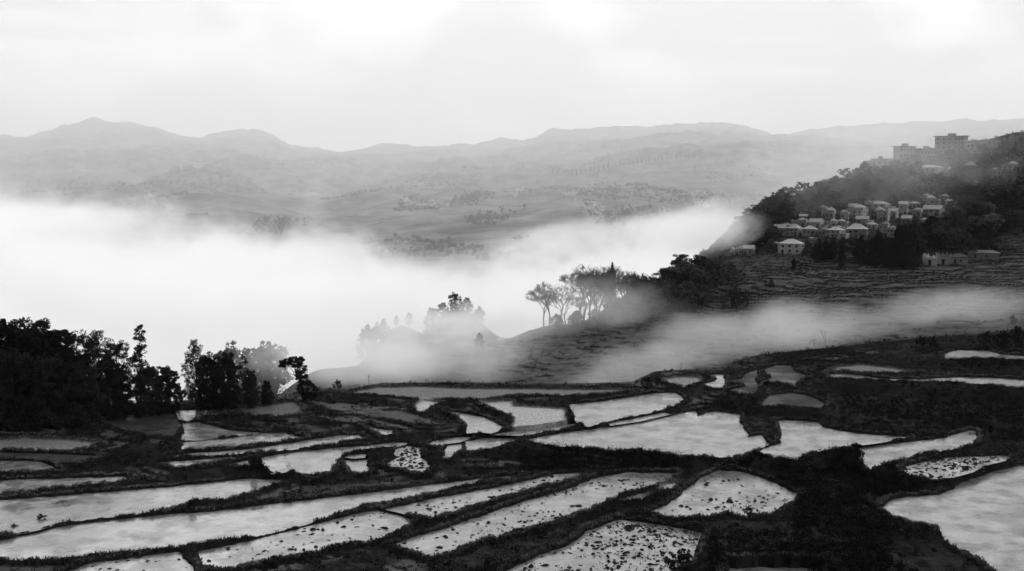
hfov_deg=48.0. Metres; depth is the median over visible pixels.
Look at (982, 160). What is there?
tree
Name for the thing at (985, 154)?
tree
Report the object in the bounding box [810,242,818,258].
conifer
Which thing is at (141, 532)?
water
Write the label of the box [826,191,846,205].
tree
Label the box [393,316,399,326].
tree
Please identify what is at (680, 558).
bush
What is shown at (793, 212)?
tree
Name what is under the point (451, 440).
water
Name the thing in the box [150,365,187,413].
tree
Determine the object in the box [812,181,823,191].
tree
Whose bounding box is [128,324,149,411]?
tree
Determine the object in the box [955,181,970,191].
tree
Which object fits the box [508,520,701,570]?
water
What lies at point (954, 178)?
tree
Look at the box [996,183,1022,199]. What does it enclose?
tree
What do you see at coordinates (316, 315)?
hills
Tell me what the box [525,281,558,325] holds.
bare tree
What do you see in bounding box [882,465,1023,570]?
water
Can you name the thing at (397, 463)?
water
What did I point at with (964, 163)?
tree
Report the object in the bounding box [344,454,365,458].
water
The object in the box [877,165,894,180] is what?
tree
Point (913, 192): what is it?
tree
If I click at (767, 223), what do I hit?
tree
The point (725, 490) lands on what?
water
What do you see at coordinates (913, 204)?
house
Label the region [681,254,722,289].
tree
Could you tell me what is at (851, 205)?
house
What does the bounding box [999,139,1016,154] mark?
tree
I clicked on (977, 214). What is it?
tree
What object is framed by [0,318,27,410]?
tree
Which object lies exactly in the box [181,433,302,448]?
water
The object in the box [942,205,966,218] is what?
tree
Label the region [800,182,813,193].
tree
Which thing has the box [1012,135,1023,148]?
tree
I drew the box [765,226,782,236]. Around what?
tree
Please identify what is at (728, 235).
tree
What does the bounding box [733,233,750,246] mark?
tree
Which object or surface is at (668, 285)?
tree
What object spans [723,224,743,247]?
tree
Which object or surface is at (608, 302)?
conifer
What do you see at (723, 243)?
tree
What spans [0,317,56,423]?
tree
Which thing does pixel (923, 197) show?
house
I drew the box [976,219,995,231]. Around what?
tree
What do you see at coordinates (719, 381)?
water
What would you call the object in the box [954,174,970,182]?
tree
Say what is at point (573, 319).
bush
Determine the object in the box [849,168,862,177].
tree
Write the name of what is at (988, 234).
tree
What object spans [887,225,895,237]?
house
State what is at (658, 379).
bush
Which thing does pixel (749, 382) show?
water
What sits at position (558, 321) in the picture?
bush
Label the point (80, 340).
tree
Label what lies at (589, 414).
water
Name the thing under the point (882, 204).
house
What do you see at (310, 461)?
water
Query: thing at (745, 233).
tree
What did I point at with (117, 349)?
tree
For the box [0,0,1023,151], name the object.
sky
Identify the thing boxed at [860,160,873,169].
tree
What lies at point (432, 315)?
tree
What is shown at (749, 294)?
tree
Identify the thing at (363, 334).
tree
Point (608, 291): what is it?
bare tree
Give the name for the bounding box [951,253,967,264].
shed
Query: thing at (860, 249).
conifer
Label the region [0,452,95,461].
water
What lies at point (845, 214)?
house
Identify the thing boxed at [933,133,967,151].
flat roofed block
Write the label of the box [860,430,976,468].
water
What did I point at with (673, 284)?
tree
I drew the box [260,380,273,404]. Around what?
tree
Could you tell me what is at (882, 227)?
house
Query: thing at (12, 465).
water
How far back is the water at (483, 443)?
197.26 m
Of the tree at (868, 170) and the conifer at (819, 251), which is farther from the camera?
the tree at (868, 170)
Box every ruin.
[923,253,936,265]
[936,252,950,264]
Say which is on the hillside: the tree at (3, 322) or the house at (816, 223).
the house at (816, 223)
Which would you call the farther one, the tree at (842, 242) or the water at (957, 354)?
the tree at (842, 242)
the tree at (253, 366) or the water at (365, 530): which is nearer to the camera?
the water at (365, 530)
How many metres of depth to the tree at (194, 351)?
220.33 m
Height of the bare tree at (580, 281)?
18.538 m
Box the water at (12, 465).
[0,461,53,470]
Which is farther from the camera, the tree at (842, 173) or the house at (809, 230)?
the tree at (842, 173)
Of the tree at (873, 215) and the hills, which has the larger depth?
the hills
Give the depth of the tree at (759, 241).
459.65 m
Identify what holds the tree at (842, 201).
on the hillside
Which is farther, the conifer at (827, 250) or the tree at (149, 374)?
the conifer at (827, 250)
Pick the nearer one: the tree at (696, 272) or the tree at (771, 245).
the tree at (696, 272)
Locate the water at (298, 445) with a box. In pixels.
[175,435,362,456]
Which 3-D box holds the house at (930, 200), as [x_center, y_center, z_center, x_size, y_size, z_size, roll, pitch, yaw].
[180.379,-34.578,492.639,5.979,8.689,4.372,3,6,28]
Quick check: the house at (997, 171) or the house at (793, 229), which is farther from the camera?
the house at (997, 171)
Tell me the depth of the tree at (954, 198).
482.88 m
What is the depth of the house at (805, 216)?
481.36 m
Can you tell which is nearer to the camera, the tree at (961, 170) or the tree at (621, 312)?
the tree at (621, 312)
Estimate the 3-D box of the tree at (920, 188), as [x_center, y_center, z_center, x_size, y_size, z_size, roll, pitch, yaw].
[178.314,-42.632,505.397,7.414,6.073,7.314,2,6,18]
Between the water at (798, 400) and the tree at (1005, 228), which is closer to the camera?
the water at (798, 400)
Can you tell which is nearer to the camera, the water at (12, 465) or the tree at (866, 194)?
the water at (12, 465)
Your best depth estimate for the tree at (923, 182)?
508.41 m
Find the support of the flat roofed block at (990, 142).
on the hillside
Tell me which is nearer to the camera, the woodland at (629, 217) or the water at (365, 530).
the water at (365, 530)
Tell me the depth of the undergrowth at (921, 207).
474.81 m
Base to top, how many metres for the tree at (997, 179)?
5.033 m
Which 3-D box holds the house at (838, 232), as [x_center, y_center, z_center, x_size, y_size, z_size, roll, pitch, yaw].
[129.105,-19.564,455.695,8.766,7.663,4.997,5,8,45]
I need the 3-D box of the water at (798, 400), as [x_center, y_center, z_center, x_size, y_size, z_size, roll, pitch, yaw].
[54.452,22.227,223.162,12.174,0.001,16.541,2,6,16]
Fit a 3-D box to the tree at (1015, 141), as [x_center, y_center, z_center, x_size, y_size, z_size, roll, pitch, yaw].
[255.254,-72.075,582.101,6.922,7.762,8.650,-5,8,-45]
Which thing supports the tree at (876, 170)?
on the hillside
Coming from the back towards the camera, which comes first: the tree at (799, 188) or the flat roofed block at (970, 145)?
the flat roofed block at (970, 145)
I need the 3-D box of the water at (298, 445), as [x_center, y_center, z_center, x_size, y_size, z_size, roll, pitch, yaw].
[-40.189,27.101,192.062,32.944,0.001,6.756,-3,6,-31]
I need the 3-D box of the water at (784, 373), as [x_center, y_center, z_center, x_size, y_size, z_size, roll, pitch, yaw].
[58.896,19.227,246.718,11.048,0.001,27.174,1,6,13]
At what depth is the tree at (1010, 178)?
506.43 m
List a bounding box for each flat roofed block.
[871,156,888,165]
[891,143,917,159]
[916,146,935,156]
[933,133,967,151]
[965,142,976,148]
[986,140,997,146]
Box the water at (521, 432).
[488,424,575,435]
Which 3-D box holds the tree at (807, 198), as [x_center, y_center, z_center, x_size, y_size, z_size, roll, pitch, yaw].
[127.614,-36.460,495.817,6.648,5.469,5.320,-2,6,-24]
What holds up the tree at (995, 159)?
on the hillside
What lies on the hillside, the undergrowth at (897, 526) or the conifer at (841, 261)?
the conifer at (841, 261)
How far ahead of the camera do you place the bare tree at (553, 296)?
396.79 m
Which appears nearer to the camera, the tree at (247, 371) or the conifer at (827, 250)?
the tree at (247, 371)
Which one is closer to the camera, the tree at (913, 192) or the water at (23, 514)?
the water at (23, 514)
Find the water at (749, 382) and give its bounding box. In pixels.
[725,370,757,393]
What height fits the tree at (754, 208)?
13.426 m
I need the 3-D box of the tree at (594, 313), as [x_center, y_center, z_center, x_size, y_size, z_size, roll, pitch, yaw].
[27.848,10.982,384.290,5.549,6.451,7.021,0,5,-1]
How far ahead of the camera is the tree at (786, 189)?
516.81 m
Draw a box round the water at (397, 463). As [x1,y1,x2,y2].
[388,446,428,471]
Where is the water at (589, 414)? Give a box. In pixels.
[569,393,683,426]
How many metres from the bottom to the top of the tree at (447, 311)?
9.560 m
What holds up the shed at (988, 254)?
on the hillside
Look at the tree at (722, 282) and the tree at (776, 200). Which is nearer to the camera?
the tree at (722, 282)
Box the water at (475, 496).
[385,473,581,516]
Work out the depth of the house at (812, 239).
452.81 m
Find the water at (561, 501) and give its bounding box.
[395,472,673,554]
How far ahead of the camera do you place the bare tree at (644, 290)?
381.46 m
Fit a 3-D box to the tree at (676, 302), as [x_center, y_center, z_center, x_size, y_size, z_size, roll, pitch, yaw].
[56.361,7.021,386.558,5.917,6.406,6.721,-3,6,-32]
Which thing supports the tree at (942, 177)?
on the hillside
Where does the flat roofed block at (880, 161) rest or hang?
on the hillside
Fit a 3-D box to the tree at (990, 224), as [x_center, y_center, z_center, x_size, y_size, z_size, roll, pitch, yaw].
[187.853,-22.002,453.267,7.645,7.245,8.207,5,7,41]
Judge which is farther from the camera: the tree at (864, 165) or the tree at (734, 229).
the tree at (864, 165)
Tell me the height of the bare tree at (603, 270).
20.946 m
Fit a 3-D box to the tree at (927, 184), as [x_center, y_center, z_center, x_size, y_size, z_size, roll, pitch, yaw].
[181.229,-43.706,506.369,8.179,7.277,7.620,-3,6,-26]
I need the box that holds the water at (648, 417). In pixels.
[608,413,670,425]
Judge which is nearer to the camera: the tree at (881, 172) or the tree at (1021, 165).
the tree at (881, 172)
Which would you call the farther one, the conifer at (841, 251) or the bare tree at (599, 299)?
the conifer at (841, 251)
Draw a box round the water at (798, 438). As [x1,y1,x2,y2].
[761,420,904,457]
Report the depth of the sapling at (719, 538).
139.27 m
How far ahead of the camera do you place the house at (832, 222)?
465.43 m
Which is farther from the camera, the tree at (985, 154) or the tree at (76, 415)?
the tree at (985, 154)
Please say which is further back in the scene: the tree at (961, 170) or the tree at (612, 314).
the tree at (961, 170)
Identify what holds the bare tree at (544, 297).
on the hillside
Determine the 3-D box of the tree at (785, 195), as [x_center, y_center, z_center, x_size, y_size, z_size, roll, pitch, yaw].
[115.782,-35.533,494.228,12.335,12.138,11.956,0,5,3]
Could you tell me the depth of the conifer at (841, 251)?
434.21 m
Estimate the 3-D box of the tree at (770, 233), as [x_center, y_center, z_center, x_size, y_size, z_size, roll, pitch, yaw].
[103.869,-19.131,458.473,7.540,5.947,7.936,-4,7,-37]
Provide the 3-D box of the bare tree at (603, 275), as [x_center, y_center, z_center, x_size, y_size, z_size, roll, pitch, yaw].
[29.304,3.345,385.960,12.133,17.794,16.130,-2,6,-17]
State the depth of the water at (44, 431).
205.03 m
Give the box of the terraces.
[0,330,1023,570]
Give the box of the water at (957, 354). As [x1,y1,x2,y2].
[944,350,1023,358]
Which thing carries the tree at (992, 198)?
on the hillside
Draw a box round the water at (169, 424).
[106,413,181,436]
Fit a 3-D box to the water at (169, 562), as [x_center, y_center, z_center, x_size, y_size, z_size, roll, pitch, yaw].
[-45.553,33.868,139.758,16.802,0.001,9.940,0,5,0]
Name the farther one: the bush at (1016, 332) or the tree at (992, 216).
the tree at (992, 216)
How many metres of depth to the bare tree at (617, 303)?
377.47 m
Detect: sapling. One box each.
[680,522,711,570]
[708,523,725,561]
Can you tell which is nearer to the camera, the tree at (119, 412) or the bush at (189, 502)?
the bush at (189, 502)
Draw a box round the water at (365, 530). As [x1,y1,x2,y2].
[198,510,410,567]
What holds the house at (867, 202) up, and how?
on the hillside
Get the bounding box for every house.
[582,211,589,215]
[594,211,600,216]
[726,247,735,255]
[735,246,742,255]
[742,245,755,255]
[774,224,787,235]
[778,239,804,253]
[786,223,801,235]
[791,217,807,225]
[799,214,808,218]
[802,225,817,235]
[807,218,828,228]
[808,237,816,242]
[818,227,826,235]
[821,207,835,219]
[826,218,836,226]
[826,226,849,239]
[837,219,848,226]
[840,210,849,219]
[845,223,867,238]
[846,204,868,217]
[848,203,858,208]
[855,215,873,224]
[865,200,873,206]
[866,201,895,210]
[866,222,877,229]
[874,207,890,221]
[878,221,889,232]
[887,208,899,217]
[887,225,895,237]
[898,201,908,215]
[901,215,912,223]
[908,207,922,216]
[909,201,920,208]
[916,165,943,172]
[919,193,928,200]
[922,205,949,217]
[925,195,940,204]
[940,194,948,199]
[944,199,956,205]
[964,161,980,177]
[991,167,1001,174]
[1001,161,1018,171]
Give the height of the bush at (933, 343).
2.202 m
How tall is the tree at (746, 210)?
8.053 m
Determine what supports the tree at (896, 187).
on the hillside
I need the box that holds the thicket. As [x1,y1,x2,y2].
[52,351,1023,570]
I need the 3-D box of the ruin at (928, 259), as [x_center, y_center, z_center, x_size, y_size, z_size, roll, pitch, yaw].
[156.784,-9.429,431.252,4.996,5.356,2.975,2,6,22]
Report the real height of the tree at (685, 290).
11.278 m
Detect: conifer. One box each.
[603,262,617,318]
[791,258,796,269]
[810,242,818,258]
[813,238,825,260]
[820,237,832,259]
[828,234,838,255]
[836,244,846,259]
[837,254,844,266]
[852,234,866,260]
[867,228,883,262]
[887,224,907,266]
[913,242,923,266]
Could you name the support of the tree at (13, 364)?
on the terraces
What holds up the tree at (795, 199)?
on the hillside
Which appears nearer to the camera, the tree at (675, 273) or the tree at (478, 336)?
the tree at (478, 336)
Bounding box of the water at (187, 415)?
[176,409,229,420]
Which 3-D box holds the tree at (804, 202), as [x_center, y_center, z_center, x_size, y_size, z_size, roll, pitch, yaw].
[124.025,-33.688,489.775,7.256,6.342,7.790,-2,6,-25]
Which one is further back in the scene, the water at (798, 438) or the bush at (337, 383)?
the bush at (337, 383)
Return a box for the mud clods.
[91,447,1000,570]
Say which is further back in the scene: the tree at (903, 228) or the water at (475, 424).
the tree at (903, 228)
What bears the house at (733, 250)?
on the hillside
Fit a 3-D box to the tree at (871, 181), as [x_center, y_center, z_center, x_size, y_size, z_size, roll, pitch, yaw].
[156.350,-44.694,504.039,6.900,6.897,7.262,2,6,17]
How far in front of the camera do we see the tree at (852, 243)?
440.56 m
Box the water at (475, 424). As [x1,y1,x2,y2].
[452,412,502,433]
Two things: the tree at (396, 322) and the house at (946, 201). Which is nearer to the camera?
the tree at (396, 322)
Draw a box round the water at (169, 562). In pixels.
[71,552,193,570]
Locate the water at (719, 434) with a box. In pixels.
[529,411,768,457]
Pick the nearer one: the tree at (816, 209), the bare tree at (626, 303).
the bare tree at (626, 303)
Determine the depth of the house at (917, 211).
480.68 m
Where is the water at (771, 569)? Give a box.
[729,567,818,570]
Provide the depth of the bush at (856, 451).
177.26 m
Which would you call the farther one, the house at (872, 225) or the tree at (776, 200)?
the tree at (776, 200)
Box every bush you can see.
[36,514,46,519]
[188,499,195,507]
[248,455,264,470]
[332,379,341,388]
[555,316,564,328]
[567,315,578,328]
[595,314,608,327]
[640,376,652,387]
[655,377,663,385]
[665,548,695,570]
[741,505,753,516]
[768,279,774,286]
[834,442,867,473]
[915,336,925,344]
[929,339,936,346]
[977,331,991,346]
[991,330,1010,347]
[1009,314,1016,323]
[1009,326,1023,346]
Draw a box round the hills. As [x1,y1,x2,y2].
[0,117,1023,382]
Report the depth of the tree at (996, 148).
557.96 m
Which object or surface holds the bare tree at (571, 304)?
on the hillside
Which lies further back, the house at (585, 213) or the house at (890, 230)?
the house at (585, 213)
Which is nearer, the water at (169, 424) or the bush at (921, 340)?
the water at (169, 424)
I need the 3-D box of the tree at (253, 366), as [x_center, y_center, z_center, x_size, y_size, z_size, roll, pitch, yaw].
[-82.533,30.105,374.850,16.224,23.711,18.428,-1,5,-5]
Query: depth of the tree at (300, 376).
225.54 m
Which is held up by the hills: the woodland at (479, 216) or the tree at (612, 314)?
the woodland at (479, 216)
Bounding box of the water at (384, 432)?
[367,425,392,434]
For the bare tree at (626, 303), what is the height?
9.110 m
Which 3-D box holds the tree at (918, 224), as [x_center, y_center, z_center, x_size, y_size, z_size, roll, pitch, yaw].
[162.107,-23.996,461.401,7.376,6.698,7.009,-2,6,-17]
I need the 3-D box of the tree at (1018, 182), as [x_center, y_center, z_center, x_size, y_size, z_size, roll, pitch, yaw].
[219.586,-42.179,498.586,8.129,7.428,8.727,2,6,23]
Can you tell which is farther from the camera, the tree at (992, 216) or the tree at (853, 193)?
the tree at (853, 193)
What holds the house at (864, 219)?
on the hillside
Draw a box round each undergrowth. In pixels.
[1,330,1023,570]
[418,252,1023,380]
[423,309,507,345]
[725,130,1023,273]
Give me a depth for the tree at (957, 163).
528.69 m
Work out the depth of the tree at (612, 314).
378.70 m
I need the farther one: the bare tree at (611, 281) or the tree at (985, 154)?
the tree at (985, 154)
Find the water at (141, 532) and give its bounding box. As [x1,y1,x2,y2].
[0,476,512,560]
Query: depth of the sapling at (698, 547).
138.29 m
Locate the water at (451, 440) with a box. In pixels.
[430,437,470,445]
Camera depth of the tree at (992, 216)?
457.94 m
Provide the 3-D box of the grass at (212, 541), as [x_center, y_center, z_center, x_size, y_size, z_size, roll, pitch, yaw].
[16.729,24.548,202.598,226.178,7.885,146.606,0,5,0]
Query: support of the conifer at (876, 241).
on the hillside
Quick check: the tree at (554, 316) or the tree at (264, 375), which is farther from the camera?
the tree at (554, 316)
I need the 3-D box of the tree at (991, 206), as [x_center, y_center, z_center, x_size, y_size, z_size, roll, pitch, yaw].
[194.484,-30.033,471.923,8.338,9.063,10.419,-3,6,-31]
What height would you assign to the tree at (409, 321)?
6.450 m
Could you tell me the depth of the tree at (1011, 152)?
557.81 m
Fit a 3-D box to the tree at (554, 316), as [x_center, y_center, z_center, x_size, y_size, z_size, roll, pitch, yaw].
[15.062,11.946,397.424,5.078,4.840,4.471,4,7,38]
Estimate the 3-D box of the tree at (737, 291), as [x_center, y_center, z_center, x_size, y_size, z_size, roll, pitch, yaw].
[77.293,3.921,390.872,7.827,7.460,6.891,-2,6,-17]
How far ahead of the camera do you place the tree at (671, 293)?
386.84 m
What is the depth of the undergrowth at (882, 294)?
381.19 m
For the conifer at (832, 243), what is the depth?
436.79 m
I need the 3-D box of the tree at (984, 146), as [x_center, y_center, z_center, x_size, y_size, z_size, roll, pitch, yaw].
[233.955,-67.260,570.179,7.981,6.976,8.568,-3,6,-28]
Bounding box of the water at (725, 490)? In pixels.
[654,470,796,516]
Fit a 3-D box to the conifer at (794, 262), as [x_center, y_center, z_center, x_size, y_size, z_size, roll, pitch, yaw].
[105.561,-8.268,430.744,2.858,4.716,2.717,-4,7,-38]
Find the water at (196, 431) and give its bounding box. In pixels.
[181,422,257,440]
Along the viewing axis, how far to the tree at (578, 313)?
390.90 m
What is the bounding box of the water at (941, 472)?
[903,456,1008,478]
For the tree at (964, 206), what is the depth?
471.06 m
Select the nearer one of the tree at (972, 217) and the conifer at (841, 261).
the conifer at (841, 261)
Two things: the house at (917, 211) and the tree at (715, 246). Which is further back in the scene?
the house at (917, 211)
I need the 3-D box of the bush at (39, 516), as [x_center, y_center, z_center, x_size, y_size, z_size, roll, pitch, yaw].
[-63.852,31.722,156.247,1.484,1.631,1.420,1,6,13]
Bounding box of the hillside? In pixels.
[102,131,1023,404]
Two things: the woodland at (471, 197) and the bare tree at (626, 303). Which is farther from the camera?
the woodland at (471, 197)
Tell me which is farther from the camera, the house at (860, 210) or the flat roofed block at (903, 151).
the flat roofed block at (903, 151)
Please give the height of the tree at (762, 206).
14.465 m
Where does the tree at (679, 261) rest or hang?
on the hillside
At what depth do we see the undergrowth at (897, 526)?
183.04 m
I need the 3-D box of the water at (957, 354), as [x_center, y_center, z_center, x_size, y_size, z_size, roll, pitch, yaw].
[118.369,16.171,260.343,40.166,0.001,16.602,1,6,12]
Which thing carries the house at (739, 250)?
on the hillside
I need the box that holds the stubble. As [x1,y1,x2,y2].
[114,448,1001,570]
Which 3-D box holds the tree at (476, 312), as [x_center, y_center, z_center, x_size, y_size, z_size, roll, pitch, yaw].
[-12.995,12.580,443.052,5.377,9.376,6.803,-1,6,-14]
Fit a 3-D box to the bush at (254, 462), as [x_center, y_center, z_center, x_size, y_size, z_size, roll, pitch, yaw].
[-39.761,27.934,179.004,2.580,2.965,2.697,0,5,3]
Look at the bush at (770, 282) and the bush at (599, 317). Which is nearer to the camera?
the bush at (599, 317)
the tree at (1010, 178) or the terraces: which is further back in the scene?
the tree at (1010, 178)
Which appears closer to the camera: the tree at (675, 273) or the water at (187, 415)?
the water at (187, 415)
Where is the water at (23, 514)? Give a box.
[0,479,282,533]
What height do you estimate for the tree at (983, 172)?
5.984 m
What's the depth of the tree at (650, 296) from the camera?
381.14 m
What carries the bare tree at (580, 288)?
on the hillside
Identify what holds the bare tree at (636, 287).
on the hillside
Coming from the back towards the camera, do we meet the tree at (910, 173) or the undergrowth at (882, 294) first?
the tree at (910, 173)
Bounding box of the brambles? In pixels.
[3,329,1023,570]
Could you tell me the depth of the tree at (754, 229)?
459.75 m
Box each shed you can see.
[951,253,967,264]
[967,250,999,260]
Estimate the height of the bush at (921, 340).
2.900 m
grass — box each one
[0,346,1023,570]
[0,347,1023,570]
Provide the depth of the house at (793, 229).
464.38 m
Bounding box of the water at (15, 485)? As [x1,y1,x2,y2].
[0,476,124,492]
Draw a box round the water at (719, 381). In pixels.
[703,374,724,388]
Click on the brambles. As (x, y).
(487, 561)
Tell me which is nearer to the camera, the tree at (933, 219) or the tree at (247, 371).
the tree at (247, 371)
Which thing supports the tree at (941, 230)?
on the hillside
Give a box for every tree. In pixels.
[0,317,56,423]
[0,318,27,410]
[0,347,50,432]
[13,329,103,425]
[19,353,76,431]
[53,357,109,427]
[56,329,104,408]
[75,330,123,405]
[95,339,139,407]
[96,362,139,420]
[124,365,167,416]
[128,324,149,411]
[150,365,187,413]
[180,339,211,409]
[187,355,219,409]
[206,340,260,394]
[208,351,241,409]
[234,354,253,401]
[236,341,282,395]
[239,370,260,407]
[251,340,293,392]
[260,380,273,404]
[278,356,318,399]
[355,324,374,362]
[365,322,389,361]
[379,318,389,335]
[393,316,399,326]
[404,312,412,327]
[423,308,439,331]
[435,302,450,322]
[448,292,463,311]
[461,297,473,313]
[471,306,485,326]
[474,333,485,347]
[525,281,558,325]
[531,288,555,326]
[544,293,578,325]
[547,285,577,323]
[549,314,562,324]
[558,264,610,322]
[567,310,584,327]
[569,267,609,323]
[573,296,592,326]
[574,270,604,318]
[574,271,615,322]
[582,269,617,308]
[585,280,617,322]
[587,290,609,315]
[587,309,600,326]
[593,264,629,313]
[602,306,621,326]
[603,270,646,320]
[609,295,629,324]
[614,304,634,324]
[615,297,631,322]
[617,271,646,319]
[622,276,641,309]
[626,297,650,322]
[628,273,666,316]
[629,276,665,309]
[629,278,655,298]
[634,290,664,318]
[647,265,687,307]
[658,268,696,307]
[658,269,687,298]
[662,285,681,313]
[666,254,702,292]
[669,280,707,311]
[670,297,689,312]
[674,262,716,302]
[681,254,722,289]
[693,284,713,307]
[698,249,713,260]
[703,257,732,287]
[706,243,724,259]
[710,238,732,256]
[716,231,736,249]
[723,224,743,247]
[728,286,748,307]
[729,218,750,232]
[732,215,742,224]
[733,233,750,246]
[736,211,762,228]
[740,290,754,308]
[741,207,749,215]
[741,229,756,244]
[743,204,773,227]
[746,222,766,245]
[751,198,781,225]
[756,218,778,240]
[756,234,767,244]
[761,231,780,242]
[763,192,794,223]
[764,239,777,249]
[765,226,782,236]
[772,189,795,213]
[779,186,791,194]
[782,207,799,219]
[787,187,797,196]
[789,197,800,209]
[792,182,809,193]
[793,193,804,205]
[797,199,811,212]
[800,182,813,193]
[801,195,814,205]
[802,240,812,249]
[810,206,822,214]
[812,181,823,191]
[815,238,826,247]
[821,191,838,205]
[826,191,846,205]
[828,176,839,187]
[835,168,855,183]
[837,198,849,207]
[837,237,850,248]
[844,238,867,252]
[845,188,864,203]
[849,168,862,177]
[851,188,873,203]
[855,162,871,176]
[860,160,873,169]
[861,168,877,181]
[862,176,875,188]
[867,211,876,219]
[867,232,876,239]
[871,165,883,175]
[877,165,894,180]
[887,194,900,205]
[889,159,902,171]
[890,185,905,195]
[893,225,907,234]
[895,161,912,174]
[896,189,908,199]
[904,187,915,199]
[905,171,916,180]
[906,164,916,171]
[906,176,919,186]
[907,218,925,232]
[910,160,924,170]
[910,182,924,194]
[915,177,930,189]
[915,178,934,193]
[920,215,938,230]
[926,172,936,180]
[929,226,949,243]
[931,172,945,185]
[937,217,949,231]
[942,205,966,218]
[945,192,968,211]
[946,176,962,187]
[948,180,963,192]
[948,187,958,196]
[949,161,965,175]
[950,231,976,252]
[952,161,972,173]
[953,167,971,179]
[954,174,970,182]
[954,202,979,217]
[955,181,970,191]
[965,208,977,225]
[967,215,983,228]
[972,149,982,158]
[973,212,984,224]
[974,229,1000,249]
[975,170,990,181]
[975,195,995,212]
[976,158,993,169]
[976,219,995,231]
[977,143,992,154]
[977,173,993,183]
[977,202,996,218]
[978,150,992,161]
[980,220,999,235]
[983,195,1004,213]
[983,213,1005,230]
[989,152,1009,166]
[990,208,1009,226]
[991,145,1006,156]
[991,214,1016,230]
[993,175,1006,182]
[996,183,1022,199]
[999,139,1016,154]
[1000,175,1016,189]
[1007,148,1020,159]
[1009,136,1021,148]
[1011,180,1023,191]
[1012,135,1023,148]
[1013,176,1023,184]
[1016,162,1023,173]
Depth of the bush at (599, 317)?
376.46 m
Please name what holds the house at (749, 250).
on the hillside
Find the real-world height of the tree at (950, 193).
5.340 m
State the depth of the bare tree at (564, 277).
399.67 m
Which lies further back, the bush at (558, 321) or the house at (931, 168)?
the house at (931, 168)
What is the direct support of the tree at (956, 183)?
on the hillside
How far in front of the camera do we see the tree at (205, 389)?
220.48 m
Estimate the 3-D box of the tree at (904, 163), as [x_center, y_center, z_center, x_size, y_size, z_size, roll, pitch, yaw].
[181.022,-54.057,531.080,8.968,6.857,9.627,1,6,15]
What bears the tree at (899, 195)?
on the hillside
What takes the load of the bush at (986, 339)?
on the terraces
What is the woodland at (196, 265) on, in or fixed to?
on the hills
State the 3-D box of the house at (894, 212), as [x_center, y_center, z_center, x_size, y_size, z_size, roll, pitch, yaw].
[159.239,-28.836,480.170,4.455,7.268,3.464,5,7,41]
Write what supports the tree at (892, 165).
on the hillside
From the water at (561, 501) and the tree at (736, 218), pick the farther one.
the tree at (736, 218)
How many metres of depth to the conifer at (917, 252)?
426.89 m
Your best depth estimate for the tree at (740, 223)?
472.06 m
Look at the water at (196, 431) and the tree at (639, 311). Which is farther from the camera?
the tree at (639, 311)
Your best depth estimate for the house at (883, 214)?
474.85 m
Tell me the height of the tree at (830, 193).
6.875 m
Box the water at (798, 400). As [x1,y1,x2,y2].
[762,393,823,407]
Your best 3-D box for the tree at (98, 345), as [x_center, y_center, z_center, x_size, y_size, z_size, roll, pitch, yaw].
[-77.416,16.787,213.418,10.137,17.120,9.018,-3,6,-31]
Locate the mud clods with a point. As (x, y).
(650, 545)
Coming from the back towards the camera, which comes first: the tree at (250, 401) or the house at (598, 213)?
the house at (598, 213)
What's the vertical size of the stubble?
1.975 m
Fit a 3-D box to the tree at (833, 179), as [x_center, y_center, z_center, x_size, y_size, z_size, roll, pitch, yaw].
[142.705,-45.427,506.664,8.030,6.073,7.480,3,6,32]
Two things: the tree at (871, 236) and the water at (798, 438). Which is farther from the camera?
the tree at (871, 236)
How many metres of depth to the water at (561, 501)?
160.76 m
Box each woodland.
[0,132,993,287]
[235,215,322,234]
[445,190,494,206]
[464,204,525,224]
[587,204,670,224]
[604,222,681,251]
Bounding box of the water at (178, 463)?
[160,457,235,466]
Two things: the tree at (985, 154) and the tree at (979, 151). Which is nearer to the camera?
the tree at (985, 154)
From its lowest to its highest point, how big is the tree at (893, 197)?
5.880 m
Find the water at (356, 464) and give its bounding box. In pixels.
[344,458,367,472]
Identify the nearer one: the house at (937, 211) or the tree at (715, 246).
the tree at (715, 246)
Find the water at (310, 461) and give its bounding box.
[262,442,406,473]
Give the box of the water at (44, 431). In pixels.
[3,428,57,433]
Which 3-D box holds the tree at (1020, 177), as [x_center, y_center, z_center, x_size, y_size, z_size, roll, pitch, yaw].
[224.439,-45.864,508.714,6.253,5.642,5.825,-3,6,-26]
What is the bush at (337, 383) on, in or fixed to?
on the terraces
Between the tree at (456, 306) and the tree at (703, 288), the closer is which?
the tree at (703, 288)
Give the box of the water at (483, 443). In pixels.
[465,437,517,449]
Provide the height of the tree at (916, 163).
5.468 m
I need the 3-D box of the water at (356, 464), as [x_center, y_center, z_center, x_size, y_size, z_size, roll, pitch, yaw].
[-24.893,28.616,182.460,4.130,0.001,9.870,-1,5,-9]
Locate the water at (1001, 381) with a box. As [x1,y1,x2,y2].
[829,374,1023,387]
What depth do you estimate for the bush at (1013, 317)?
346.64 m
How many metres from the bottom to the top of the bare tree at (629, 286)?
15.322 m
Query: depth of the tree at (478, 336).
367.75 m
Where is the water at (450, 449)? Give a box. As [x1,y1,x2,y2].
[443,443,461,457]
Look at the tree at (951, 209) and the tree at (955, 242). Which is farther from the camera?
the tree at (951, 209)
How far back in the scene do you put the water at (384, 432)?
201.54 m
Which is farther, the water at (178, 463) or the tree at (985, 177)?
the tree at (985, 177)
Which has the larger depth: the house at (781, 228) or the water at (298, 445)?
the house at (781, 228)
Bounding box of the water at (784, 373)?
[762,365,805,385]
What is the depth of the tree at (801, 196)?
501.86 m
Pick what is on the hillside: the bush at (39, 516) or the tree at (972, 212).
the tree at (972, 212)

